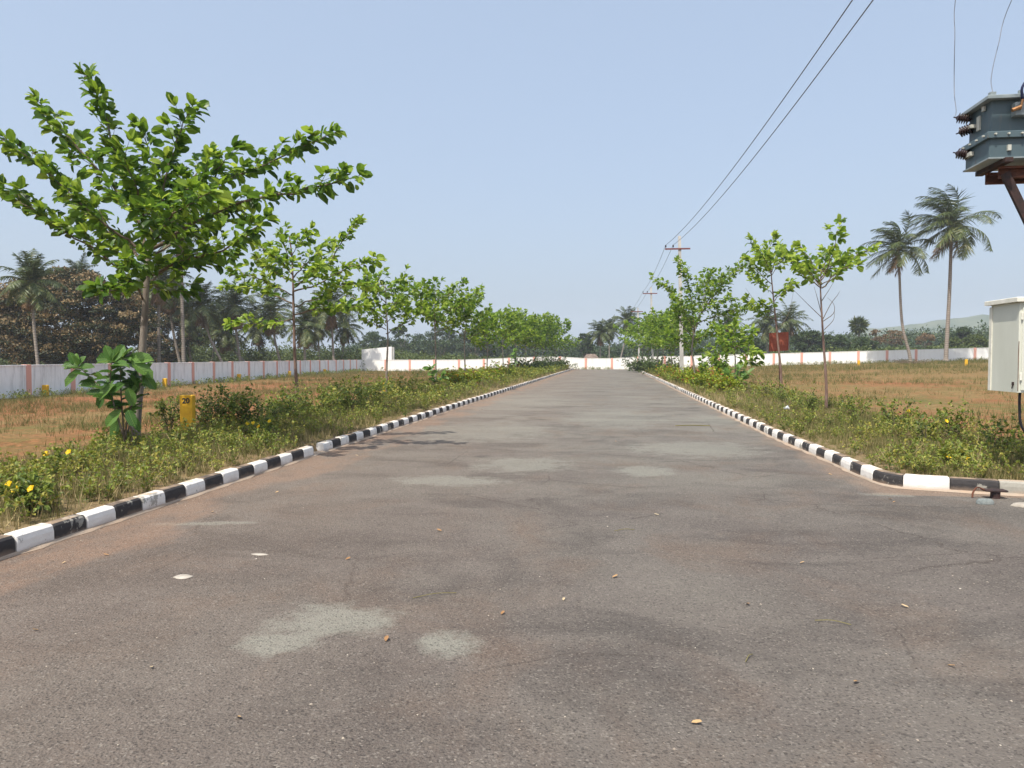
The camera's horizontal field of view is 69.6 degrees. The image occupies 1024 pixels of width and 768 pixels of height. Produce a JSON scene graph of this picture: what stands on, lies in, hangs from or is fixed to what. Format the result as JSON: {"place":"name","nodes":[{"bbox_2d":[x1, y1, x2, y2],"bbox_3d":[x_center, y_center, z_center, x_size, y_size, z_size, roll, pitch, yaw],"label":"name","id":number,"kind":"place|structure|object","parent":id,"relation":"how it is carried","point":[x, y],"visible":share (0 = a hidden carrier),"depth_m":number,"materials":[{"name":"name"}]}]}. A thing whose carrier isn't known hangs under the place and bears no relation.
{"place":"outdoors","nodes":[
{"label":"outdoors","id":0,"kind":"place"},
{"bbox_2d":[0,369,1023,767],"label":"road","id":1,"kind":"structure","parent":0,"point":[554,485],"depth_m":4.63,"materials":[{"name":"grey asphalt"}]},
{"bbox_2d":[0,358,1023,534],"bbox_3d":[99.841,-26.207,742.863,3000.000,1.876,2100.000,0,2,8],"label":"ground","id":2,"kind":"structure","parent":0,"point":[28,439],"depth_m":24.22,"materials":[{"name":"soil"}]},
{"bbox_2d":[0,467,56,515],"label":"flowering plant","id":3,"kind":"object","parent":2,"relation":"on","point":[26,490],"visible":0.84,"depth_m":6.89,"materials":[{"name":"green plant"}]},
{"bbox_2d":[0,248,68,364],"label":"coconut palm","id":4,"kind":"object","parent":2,"relation":"on","point":[31,288],"visible":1,"depth_m":65.44,"materials":[{"name":"green plant"}]},
{"bbox_2d":[25,445,95,476],"bbox_3d":[-5.500,0.962,8.946,0.663,0.411,0.726,0,2,8],"label":"flowering plant","id":5,"kind":"object","parent":2,"relation":"on","point":[56,458],"visible":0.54,"depth_m":8.97,"materials":[{"name":"green plant"}]},
{"bbox_2d":[60,252,101,274],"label":"coconut palm","id":6,"kind":"object","parent":2,"relation":"on","point":[78,266],"visible":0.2,"depth_m":99.60,"materials":[{"name":"green plant"}]},
{"bbox_2d":[0,265,164,364],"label":"mango tree","id":7,"kind":"object","parent":2,"relation":"on","point":[112,331],"visible":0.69,"depth_m":76.99,"materials":[{"name":"green plant"}]},
{"bbox_2d":[62,344,156,448],"bbox_3d":[-6.253,0.246,11.399,1.446,1.731,0.852,0,2,8],"label":"leafy sapling","id":8,"kind":"object","parent":2,"relation":"on","point":[108,389],"visible":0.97,"depth_m":11.35,"materials":[{"name":"green plant"}]},
{"bbox_2d":[127,251,193,362],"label":"coconut palm","id":9,"kind":"object","parent":2,"relation":"on","point":[157,300],"visible":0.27,"depth_m":83.88,"materials":[{"name":"green plant"}]},
{"bbox_2d":[146,395,179,429],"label":"shrub","id":10,"kind":"object","parent":2,"relation":"on","point":[161,406],"visible":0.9,"depth_m":14.38,"materials":[{"name":"green plant"}]},
{"bbox_2d":[135,255,191,362],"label":"coconut palm","id":11,"kind":"object","parent":2,"relation":"on","point":[169,309],"visible":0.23,"depth_m":89.90,"materials":[{"name":"green plant"}]},
{"bbox_2d":[134,301,207,362],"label":"mango tree","id":12,"kind":"object","parent":2,"relation":"on","point":[168,344],"visible":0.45,"depth_m":98.29,"materials":[{"name":"green plant"}]},
{"bbox_2d":[153,213,204,361],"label":"coconut palm","id":13,"kind":"object","parent":2,"relation":"on","point":[183,354],"visible":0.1,"depth_m":83.87,"materials":[{"name":"green plant"}]},
{"bbox_2d":[0,360,361,398],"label":"boundary wall","id":14,"kind":"structure","parent":2,"relation":"on","point":[13,378],"depth_m":48.66,"materials":[{"name":"white paint"}]},
{"bbox_2d":[160,297,210,361],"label":"coconut palm","id":15,"kind":"object","parent":2,"relation":"on","point":[191,331],"visible":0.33,"depth_m":99.06,"materials":[{"name":"green plant"}]},
{"bbox_2d":[0,62,372,445],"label":"street tree","id":16,"kind":"object","parent":2,"relation":"on","point":[195,195],"visible":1,"depth_m":11.80,"materials":[{"name":"green plant"}]},
{"bbox_2d":[180,395,195,430],"bbox_3d":[-6.140,0.644,13.939,0.242,0.874,0.152,0,2,0],"label":"marker stone","id":17,"kind":"object","parent":2,"relation":"on","point":[187,408],"visible":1,"depth_m":13.87,"materials":[{"name":"yellow paint"}]},
{"bbox_2d":[171,282,228,361],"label":"coconut palm","id":18,"kind":"object","parent":2,"relation":"on","point":[201,312],"visible":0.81,"depth_m":87.60,"materials":[{"name":"green plant"}]},
{"bbox_2d":[169,382,260,429],"bbox_3d":[-5.924,0.466,14.646,1.603,0.985,1.292,0,2,8],"label":"shrub","id":19,"kind":"object","parent":2,"relation":"on","point":[206,405],"visible":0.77,"depth_m":14.60,"materials":[{"name":"green plant"}]},
{"bbox_2d":[196,308,249,361],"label":"coconut palm","id":20,"kind":"object","parent":2,"relation":"on","point":[227,342],"visible":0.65,"depth_m":97.38,"materials":[{"name":"green plant"}]},
{"bbox_2d":[207,276,263,361],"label":"coconut palm","id":21,"kind":"object","parent":2,"relation":"on","point":[234,308],"visible":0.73,"depth_m":91.38,"materials":[{"name":"green plant"}]},
{"bbox_2d":[209,379,299,424],"bbox_3d":[-5.282,0.441,15.020,1.829,1.110,1.434,0,2,8],"label":"shrub","id":22,"kind":"object","parent":2,"relation":"on","point":[260,409],"visible":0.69,"depth_m":14.86,"materials":[{"name":"green plant"}]},
{"bbox_2d":[238,306,280,360],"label":"coconut palm","id":23,"kind":"object","parent":2,"relation":"on","point":[257,337],"visible":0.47,"depth_m":103.37,"materials":[{"name":"green plant"}]},
{"bbox_2d":[239,414,281,436],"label":"flowering plant","id":24,"kind":"object","parent":2,"relation":"on","point":[269,423],"visible":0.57,"depth_m":12.80,"materials":[{"name":"green plant"}]},
{"bbox_2d":[239,286,296,360],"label":"coconut palm","id":25,"kind":"object","parent":2,"relation":"on","point":[270,304],"visible":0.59,"depth_m":94.43,"materials":[{"name":"green plant"}]},
{"bbox_2d":[252,381,313,420],"bbox_3d":[-5.046,0.416,16.447,1.417,0.953,1.188,-1,2,-31],"label":"shrub","id":26,"kind":"object","parent":2,"relation":"on","point":[298,404],"visible":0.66,"depth_m":16.48,"materials":[{"name":"green plant"}]},
{"bbox_2d":[0,368,573,560],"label":"kerb","id":27,"kind":"structure","parent":2,"relation":"on","point":[30,538],"depth_m":8.21,"materials":[{"name":"paint"}]},
{"bbox_2d":[275,299,327,360],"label":"coconut palm","id":28,"kind":"object","parent":2,"relation":"on","point":[306,338],"visible":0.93,"depth_m":91.36,"materials":[{"name":"green plant"}]},
{"bbox_2d":[216,214,386,400],"bbox_3d":[-5.492,-1.836,18.885,4.935,5.276,2.856,0,2,8],"label":"street tree","id":29,"kind":"object","parent":2,"relation":"on","point":[319,265],"visible":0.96,"depth_m":18.65,"materials":[{"name":"green plant"}]},
{"bbox_2d":[284,374,348,415],"bbox_3d":[-4.823,0.332,18.288,1.591,1.154,1.299,-1,2,-24],"label":"shrub","id":30,"kind":"object","parent":2,"relation":"on","point":[330,399],"visible":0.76,"depth_m":18.37,"materials":[{"name":"green plant"}]},
{"bbox_2d":[306,281,358,359],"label":"coconut palm","id":31,"kind":"object","parent":2,"relation":"on","point":[331,322],"visible":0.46,"depth_m":97.50,"materials":[{"name":"green plant"}]},
{"bbox_2d":[325,307,364,357],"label":"coconut palm","id":32,"kind":"object","parent":2,"relation":"on","point":[346,336],"visible":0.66,"depth_m":109.56,"materials":[{"name":"green plant"}]},
{"bbox_2d":[317,375,384,406],"bbox_3d":[-4.597,0.284,20.536,1.834,1.144,1.682,0,2,8],"label":"shrub","id":33,"kind":"object","parent":2,"relation":"on","point":[357,392],"visible":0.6,"depth_m":20.39,"materials":[{"name":"green plant"}]},
{"bbox_2d":[348,376,394,400],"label":"shrub","id":34,"kind":"object","parent":2,"relation":"on","point":[384,385],"visible":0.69,"depth_m":23.40,"materials":[{"name":"green plant"}]},
{"bbox_2d":[359,331,392,350],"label":"broadleaf tree","id":35,"kind":"object","parent":2,"relation":"on","point":[373,337],"visible":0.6,"depth_m":188.47,"materials":[{"name":"green plant"}]},
{"bbox_2d":[362,347,394,359],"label":"small white building","id":36,"kind":"structure","parent":2,"relation":"on","point":[374,354],"depth_m":103.37,"materials":[{"name":"concrete"}]},
{"bbox_2d":[342,264,431,391],"bbox_3d":[-4.532,-1.887,26.342,2.901,4.827,2.975,-1,2,-24],"label":"street tree","id":37,"kind":"object","parent":2,"relation":"on","point":[398,304],"visible":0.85,"depth_m":26.21,"materials":[{"name":"green plant"}]},
{"bbox_2d":[365,367,428,395],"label":"shrub","id":38,"kind":"object","parent":2,"relation":"on","point":[394,383],"visible":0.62,"depth_m":27.12,"materials":[{"name":"green plant"}]},
{"bbox_2d":[389,324,410,353],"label":"broadleaf tree","id":39,"kind":"object","parent":2,"relation":"on","point":[401,341],"visible":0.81,"depth_m":189.38,"materials":[{"name":"green plant"}]},
{"bbox_2d":[399,276,484,379],"bbox_3d":[-3.572,-2.416,33.976,3.600,5.325,3.981,-2,3,-42],"label":"street tree","id":40,"kind":"object","parent":2,"relation":"on","point":[428,294],"visible":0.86,"depth_m":33.64,"materials":[{"name":"green plant"}]},
{"bbox_2d":[422,326,461,355],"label":"broadleaf tree","id":41,"kind":"object","parent":2,"relation":"on","point":[446,344],"visible":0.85,"depth_m":198.94,"materials":[{"name":"green plant"}]},
{"bbox_2d":[426,366,477,386],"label":"shrub","id":42,"kind":"object","parent":2,"relation":"on","point":[451,375],"visible":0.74,"depth_m":36.73,"materials":[{"name":"green plant"}]},
{"bbox_2d":[417,285,499,380],"bbox_3d":[-2.940,-2.807,41.264,4.715,5.575,4.007,-1,2,-25],"label":"street tree","id":43,"kind":"object","parent":2,"relation":"on","point":[481,324],"visible":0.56,"depth_m":40.92,"materials":[{"name":"green plant"}]},
{"bbox_2d":[455,328,496,355],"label":"broadleaf tree","id":44,"kind":"object","parent":2,"relation":"on","point":[475,349],"visible":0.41,"depth_m":199.35,"materials":[{"name":"green plant"}]},
{"bbox_2d":[452,364,499,383],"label":"shrub","id":45,"kind":"object","parent":2,"relation":"on","point":[479,377],"visible":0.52,"depth_m":37.98,"materials":[{"name":"green plant"}]},
{"bbox_2d":[464,308,515,372],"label":"street tree","id":46,"kind":"object","parent":2,"relation":"on","point":[491,338],"visible":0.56,"depth_m":48.72,"materials":[{"name":"green plant"}]},
{"bbox_2d":[0,356,986,399],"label":"wall foot grass","id":47,"kind":"structure","parent":2,"relation":"on","point":[74,393],"depth_m":55.31,"materials":[{"name":"green plant"}]},
{"bbox_2d":[0,339,988,369],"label":"roadside scrub","id":48,"kind":"object","parent":2,"relation":"on","point":[285,354],"visible":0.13,"depth_m":107.19,"materials":[{"name":"green plant"}]},
{"bbox_2d":[479,308,531,368],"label":"street tree","id":49,"kind":"object","parent":2,"relation":"on","point":[514,328],"visible":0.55,"depth_m":55.49,"materials":[{"name":"green plant"}]},
{"bbox_2d":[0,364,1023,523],"bbox_3d":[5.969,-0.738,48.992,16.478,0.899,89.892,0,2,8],"label":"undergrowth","id":50,"kind":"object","parent":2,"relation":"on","point":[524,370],"depth_m":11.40,"materials":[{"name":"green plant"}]},
{"bbox_2d":[0,367,1023,534],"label":"verge grass","id":51,"kind":"structure","parent":2,"relation":"on","point":[880,442],"depth_m":12.01,"materials":[{"name":"green plant"}]},
{"bbox_2d":[495,304,538,366],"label":"street tree","id":52,"kind":"object","parent":2,"relation":"on","point":[525,313],"visible":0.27,"depth_m":63.07,"materials":[{"name":"green plant"}]},
{"bbox_2d":[512,312,546,359],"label":"street tree","id":53,"kind":"object","parent":2,"relation":"on","point":[535,338],"visible":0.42,"depth_m":70.59,"materials":[{"name":"green plant"}]},
{"bbox_2d":[520,311,563,349],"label":"street tree","id":54,"kind":"object","parent":2,"relation":"on","point":[544,328],"visible":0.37,"depth_m":78.11,"materials":[{"name":"green plant"}]},
{"bbox_2d":[526,315,562,360],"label":"street tree","id":55,"kind":"object","parent":2,"relation":"on","point":[554,329],"visible":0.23,"depth_m":85.47,"materials":[{"name":"green plant"}]},
{"bbox_2d":[545,317,581,360],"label":"street tree","id":56,"kind":"object","parent":2,"relation":"on","point":[567,337],"visible":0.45,"depth_m":90.94,"materials":[{"name":"green plant"}]},
{"bbox_2d":[576,333,594,356],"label":"broadleaf tree","id":57,"kind":"object","parent":2,"relation":"on","point":[584,338],"visible":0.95,"depth_m":169.28,"materials":[{"name":"green plant"}]},
{"bbox_2d":[586,319,615,356],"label":"coconut palm","id":58,"kind":"object","parent":2,"relation":"on","point":[600,335],"visible":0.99,"depth_m":149.48,"materials":[{"name":"green plant"}]},
{"bbox_2d":[609,306,642,357],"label":"coconut palm","id":59,"kind":"object","parent":2,"relation":"on","point":[628,314],"visible":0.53,"depth_m":149.49,"materials":[{"name":"green plant"}]},
{"bbox_2d":[612,316,671,360],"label":"street tree","id":60,"kind":"object","parent":2,"relation":"on","point":[636,320],"visible":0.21,"depth_m":77.86,"materials":[{"name":"green plant"}]},
{"bbox_2d":[638,354,679,374],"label":"shrub","id":61,"kind":"object","parent":2,"relation":"on","point":[649,365],"visible":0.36,"depth_m":65.73,"materials":[{"name":"green plant"}]},
{"bbox_2d":[338,319,988,358],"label":"distant wood","id":62,"kind":"object","parent":2,"relation":"on","point":[616,350],"visible":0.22,"depth_m":209.04,"materials":[{"name":"green plant"}]},
{"bbox_2d":[623,309,709,364],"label":"street tree","id":63,"kind":"object","parent":2,"relation":"on","point":[634,327],"visible":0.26,"depth_m":59.97,"materials":[{"name":"green plant"}]},
{"bbox_2d":[632,307,708,367],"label":"street tree","id":64,"kind":"object","parent":2,"relation":"on","point":[668,312],"visible":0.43,"depth_m":51.83,"materials":[{"name":"green plant"}]},
{"bbox_2d":[362,348,988,370],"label":"boundary wall","id":65,"kind":"structure","parent":2,"relation":"on","point":[839,357],"depth_m":94.62,"materials":[{"name":"white paint"}]},
{"bbox_2d":[665,236,689,369],"bbox_3d":[10.066,-4.377,44.945,1.512,9.235,0.345,0,2,8],"label":"utility pole","id":66,"kind":"object","parent":2,"relation":"on","point":[679,248],"visible":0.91,"depth_m":44.75,"materials":[{"name":"concrete"}]},
{"bbox_2d":[666,0,852,244],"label":"power wire","id":67,"kind":"object","parent":66,"relation":"attached to","point":[777,107],"visible":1,"depth_m":17.18,"materials":[{"name":"metal"}]},
{"bbox_2d":[676,0,872,242],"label":"power wire","id":68,"kind":"object","parent":66,"relation":"attached to","point":[796,102],"visible":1,"depth_m":16.94,"materials":[{"name":"metal"}]},
{"bbox_2d":[653,316,710,369],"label":"street tree","id":69,"kind":"object","parent":2,"relation":"on","point":[667,343],"visible":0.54,"depth_m":47.78,"materials":[{"name":"green plant"}]},
{"bbox_2d":[684,364,712,388],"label":"shrub","id":70,"kind":"object","parent":2,"relation":"on","point":[689,375],"visible":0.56,"depth_m":33.96,"materials":[{"name":"green plant"}]},
{"bbox_2d":[649,254,752,372],"bbox_3d":[9.839,-3.370,38.005,5.501,6.939,3.619,0,2,8],"label":"street tree","id":71,"kind":"object","parent":2,"relation":"on","point":[677,303],"visible":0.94,"depth_m":37.93,"materials":[{"name":"green plant"}]},
{"bbox_2d":[695,343,732,373],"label":"shrub","id":72,"kind":"object","parent":2,"relation":"on","point":[718,363],"visible":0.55,"depth_m":34.91,"materials":[{"name":"green plant"}]},
{"bbox_2d":[696,366,737,388],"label":"shrub","id":73,"kind":"object","parent":2,"relation":"on","point":[711,374],"visible":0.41,"depth_m":30.82,"materials":[{"name":"green plant"}]},
{"bbox_2d":[711,367,742,393],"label":"shrub","id":74,"kind":"object","parent":2,"relation":"on","point":[728,382],"visible":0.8,"depth_m":29.30,"materials":[{"name":"green plant"}]},
{"bbox_2d":[706,317,765,379],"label":"street tree","id":75,"kind":"object","parent":2,"relation":"on","point":[726,346],"visible":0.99,"depth_m":32.97,"materials":[{"name":"green plant"}]},
{"bbox_2d":[722,364,754,389],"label":"shrub","id":76,"kind":"object","parent":2,"relation":"on","point":[743,374],"visible":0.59,"depth_m":30.02,"materials":[{"name":"green plant"}]},
{"bbox_2d":[745,305,790,353],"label":"coconut palm","id":77,"kind":"object","parent":2,"relation":"on","point":[767,329],"visible":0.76,"depth_m":124.28,"materials":[{"name":"green plant"}]},
{"bbox_2d":[740,229,800,391],"bbox_3d":[9.484,-2.582,27.098,3.258,6.158,2.010,-1,2,-29],"label":"street tree","id":78,"kind":"object","parent":2,"relation":"on","point":[765,259],"visible":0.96,"depth_m":26.96,"materials":[{"name":"green plant"}]},
{"bbox_2d":[769,332,788,386],"bbox_3d":[10.516,-0.766,29.068,0.756,2.572,0.070,0,2,0],"label":"marker plate","id":79,"kind":"object","parent":2,"relation":"on","point":[783,337],"visible":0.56,"depth_m":29.00,"materials":[{"name":"metal"}]},
{"bbox_2d":[768,301,813,352],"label":"coconut palm","id":80,"kind":"object","parent":2,"relation":"on","point":[792,321],"visible":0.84,"depth_m":124.35,"materials":[{"name":"green plant"}]},
{"bbox_2d":[790,382,823,410],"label":"shrub","id":81,"kind":"object","parent":2,"relation":"on","point":[810,403],"visible":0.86,"depth_m":19.47,"materials":[{"name":"green plant"}]},
{"bbox_2d":[790,330,824,352],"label":"broadleaf tree","id":82,"kind":"object","parent":2,"relation":"on","point":[813,338],"visible":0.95,"depth_m":148.60,"materials":[{"name":"green plant"}]},
{"bbox_2d":[779,213,881,409],"bbox_3d":[8.687,-1.942,20.057,2.951,5.396,2.575,0,2,8],"label":"street tree","id":83,"kind":"object","parent":2,"relation":"on","point":[805,268],"visible":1,"depth_m":19.96,"materials":[{"name":"green plant"}]},
{"bbox_2d":[639,370,1023,495],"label":"kerb","id":84,"kind":"structure","parent":2,"relation":"on","point":[870,473],"depth_m":9.54,"materials":[{"name":"paint"}]},
{"bbox_2d":[817,334,847,351],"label":"broadleaf tree","id":85,"kind":"object","parent":2,"relation":"on","point":[839,340],"visible":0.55,"depth_m":148.26,"materials":[{"name":"green plant"}]},
{"bbox_2d":[838,387,879,416],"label":"shrub","id":86,"kind":"object","parent":2,"relation":"on","point":[850,402],"visible":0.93,"depth_m":17.52,"materials":[{"name":"green plant"}]},
{"bbox_2d":[847,315,871,336],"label":"fan palm","id":87,"kind":"object","parent":2,"relation":"on","point":[858,325],"visible":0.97,"depth_m":149.35,"materials":[{"name":"green plant"}]},
{"bbox_2d":[843,337,879,350],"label":"broadleaf tree","id":88,"kind":"object","parent":2,"relation":"on","point":[858,342],"visible":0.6,"depth_m":138.78,"materials":[{"name":"green plant"}]},
{"bbox_2d":[883,330,907,347],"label":"broadleaf tree","id":89,"kind":"object","parent":2,"relation":"on","point":[895,342],"visible":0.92,"depth_m":149.39,"materials":[{"name":"green plant"}]},
{"bbox_2d":[859,209,934,361],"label":"coconut palm","id":90,"kind":"object","parent":2,"relation":"on","point":[897,243],"visible":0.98,"depth_m":85.75,"materials":[{"name":"green plant"}]},
{"bbox_2d":[876,396,921,426],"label":"shrub","id":91,"kind":"object","parent":2,"relation":"on","point":[887,414],"visible":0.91,"depth_m":14.79,"materials":[{"name":"green plant"}]},
{"bbox_2d":[896,402,962,442],"bbox_3d":[7.133,0.708,12.455,0.992,0.797,0.947,-2,3,-45],"label":"shrub","id":92,"kind":"object","parent":2,"relation":"on","point":[925,424],"visible":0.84,"depth_m":12.46,"materials":[{"name":"green plant"}]},
{"bbox_2d":[923,399,976,440],"bbox_3d":[7.749,0.634,13.057,0.845,0.764,0.702,0,2,8],"label":"shrub","id":93,"kind":"object","parent":2,"relation":"on","point":[957,415],"visible":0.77,"depth_m":12.92,"materials":[{"name":"green plant"}]},
{"bbox_2d":[901,183,1001,361],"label":"coconut palm","id":94,"kind":"object","parent":2,"relation":"on","point":[956,230],"visible":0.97,"depth_m":83.73,"materials":[{"name":"green plant"}]},
{"bbox_2d":[937,443,973,467],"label":"flowering plant","id":95,"kind":"object","parent":2,"relation":"on","point":[946,454],"visible":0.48,"depth_m":9.73,"materials":[{"name":"green plant"}]},
{"bbox_2d":[958,333,988,347],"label":"bush","id":96,"kind":"object","parent":2,"relation":"on","point":[972,339],"visible":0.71,"depth_m":128.80,"materials":[{"name":"green plant"}]},
{"bbox_2d":[975,157,1023,223],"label":"transformer stand","id":97,"kind":"object","parent":2,"relation":"on","point":[1009,177],"visible":1,"depth_m":9.34,"materials":[{"name":"metal"}]},
{"bbox_2d":[953,90,1023,171],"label":"transformer","id":98,"kind":"object","parent":97,"relation":"on","point":[994,129],"visible":1,"depth_m":9.25,"materials":[{"name":"paint"}]},
{"bbox_2d":[984,297,1023,392],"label":"distribution box","id":99,"kind":"object","parent":97,"relation":"attached to","point":[1006,350],"visible":1,"depth_m":9.15,"materials":[{"name":"paint"}]},
{"bbox_2d":[1020,306,1023,389],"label":"door","id":100,"kind":"structure","parent":99,"relation":"in","point":[1022,313],"depth_m":8.86,"materials":[{"name":"paint"}]},
{"bbox_2d":[976,413,1023,451],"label":"shrub","id":101,"kind":"object","parent":2,"relation":"on","point":[999,425],"visible":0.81,"depth_m":11.20,"materials":[{"name":"green plant"}]},
{"bbox_2d":[0,0,1023,357],"label":"sky","id":102,"kind":"structure","parent":0,"point":[547,155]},
{"bbox_2d":[845,314,988,338],"bbox_3d":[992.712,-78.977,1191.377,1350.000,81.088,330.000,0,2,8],"label":"hill","id":103,"kind":"structure","parent":0,"point":[971,321],"depth_m":1170.54,"materials":[{"name":"green plant"}]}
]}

